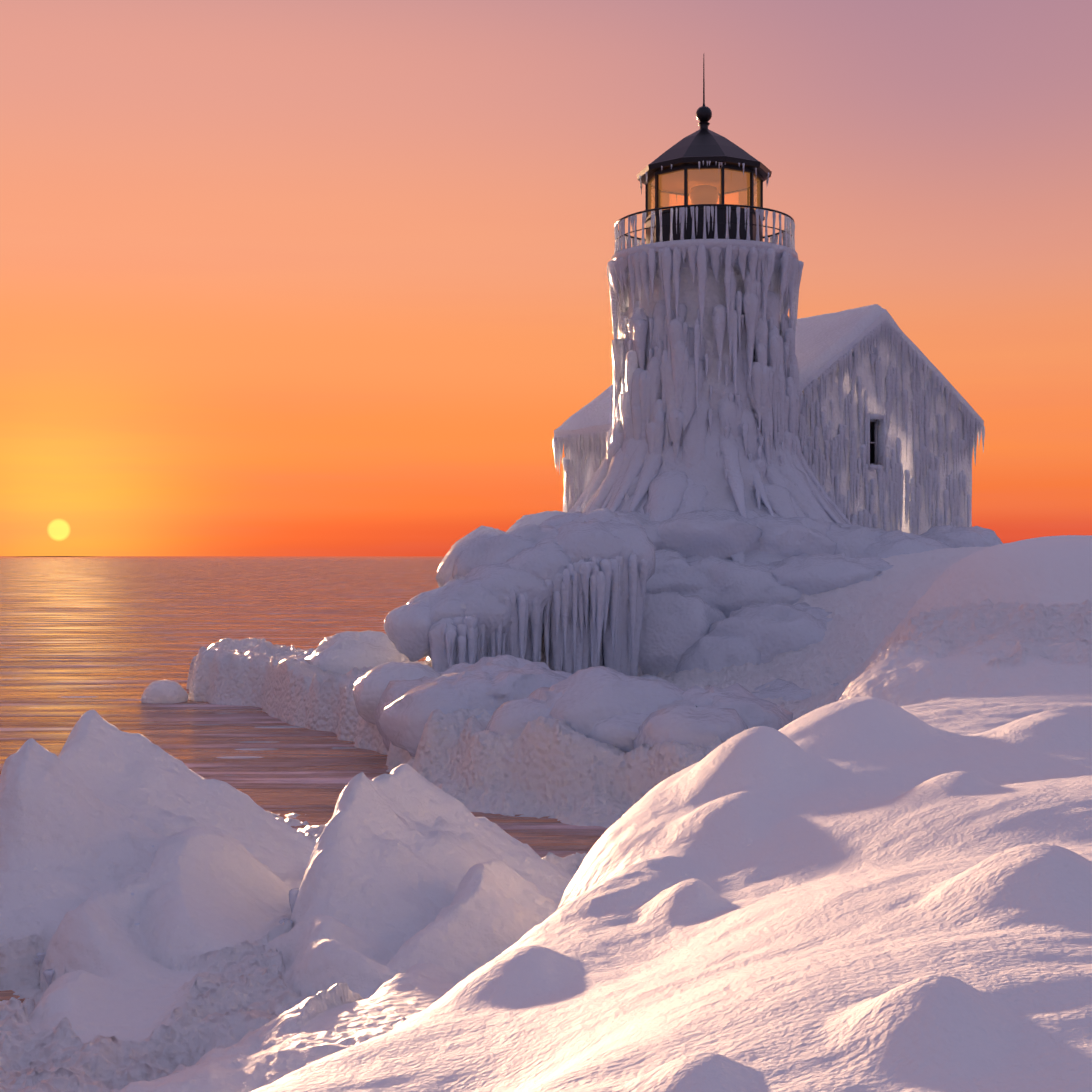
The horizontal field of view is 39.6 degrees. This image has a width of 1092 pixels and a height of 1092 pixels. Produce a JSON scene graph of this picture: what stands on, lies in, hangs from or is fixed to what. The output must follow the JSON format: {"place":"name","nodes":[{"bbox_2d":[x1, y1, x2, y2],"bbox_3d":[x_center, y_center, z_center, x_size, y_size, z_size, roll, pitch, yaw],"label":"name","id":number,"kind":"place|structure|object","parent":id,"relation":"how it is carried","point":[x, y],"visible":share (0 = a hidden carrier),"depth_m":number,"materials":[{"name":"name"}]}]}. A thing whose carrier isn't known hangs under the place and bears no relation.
{"place":"outdoors","nodes":[
{"label":"outdoors","id":0,"kind":"place"},
{"bbox_2d":[0,556,607,1002],"bbox_3d":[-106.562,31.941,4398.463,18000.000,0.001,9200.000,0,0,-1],"label":"water","id":1,"kind":"structure","parent":0,"point":[110,638],"depth_m":70.07,"materials":[{"name":"brown liquid"}]},
{"bbox_2d":[16,556,92,556],"bbox_3d":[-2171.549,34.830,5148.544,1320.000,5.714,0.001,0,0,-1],"label":"shore","id":2,"kind":"structure","parent":1,"relation":"in","point":[54,556],"depth_m":5160.66,"materials":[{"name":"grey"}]},
{"bbox_2d":[140,507,1002,756],"bbox_3d":[5.196,2.371,38.604,24.623,7.276,24.284,0,0,-31],"label":"ice mound","id":3,"kind":"object","parent":1,"relation":"in","point":[620,596],"visible":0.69,"depth_m":38.06,"materials":[{"name":"white ice"}]},
{"bbox_2d":[569,206,852,563],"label":"ice tower","id":4,"kind":"structure","parent":3,"relation":"on","point":[706,393],"depth_m":47.64,"materials":[{"name":"white ice"}]},
{"bbox_2d":[614,54,794,249],"bbox_3d":[5.237,-12.970,50.297,5.930,6.770,5.930,0,0,-1],"label":"lantern","id":5,"kind":"object","parent":4,"relation":"on","point":[704,143],"depth_m":48.85,"materials":[{"name":"black metal"}]},
{"bbox_2d":[689,185,718,204],"bbox_3d":[5.237,-11.405,50.287,1.100,1.060,1.100,0,0,-1],"label":"lens","id":6,"kind":"object","parent":5,"relation":"attached to","point":[713,196],"depth_m":49.91,"materials":[{"name":"orange"}]},
{"bbox_2d":[639,161,768,198],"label":"icicles","id":7,"kind":"object","parent":5,"relation":"hanging from","point":[721,163],"visible":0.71,"depth_m":48.85,"materials":[{"name":"ice"}]},
{"bbox_2d":[0,535,1091,1091],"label":"terrain","id":8,"kind":"structure","parent":0,"point":[870,871],"depth_m":11.63,"materials":[{"name":"white snow"}]},
{"bbox_2d":[0,0,1091,555],"label":"sky","id":9,"kind":"structure","parent":0,"point":[278,277],"materials":[{"name":"orange"}]},
{"bbox_2d":[653,169,754,193],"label":"lantern ceiling","id":10,"kind":"structure","parent":0,"point":[740,177],"depth_m":50.11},
{"bbox_2d":[553,304,984,534],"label":"house","id":11,"kind":"structure","parent":0,"point":[856,366],"depth_m":54.99,"materials":[{"name":"white"}]},
{"bbox_2d":[866,413,885,469],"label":"window reveal","id":12,"kind":"object","parent":11,"relation":"attached to","point":[881,437],"depth_m":54.52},
{"bbox_2d":[870,420,876,464],"bbox_3d":[11.643,-3.722,54.599,0.700,1.650,0.080,0,0,-34],"label":"window frame","id":13,"kind":"object","parent":12,"relation":"in","point":[875,442],"visible":0.52,"depth_m":54.74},
{"bbox_2d":[870,422,873,463],"bbox_3d":[11.615,-3.722,54.640,0.680,1.630,0.020,0,0,-34],"label":"window glass","id":14,"kind":"object","parent":13,"relation":"in","point":[871,440],"depth_m":54.72,"materials":[{"name":"black glass"}]}
]}

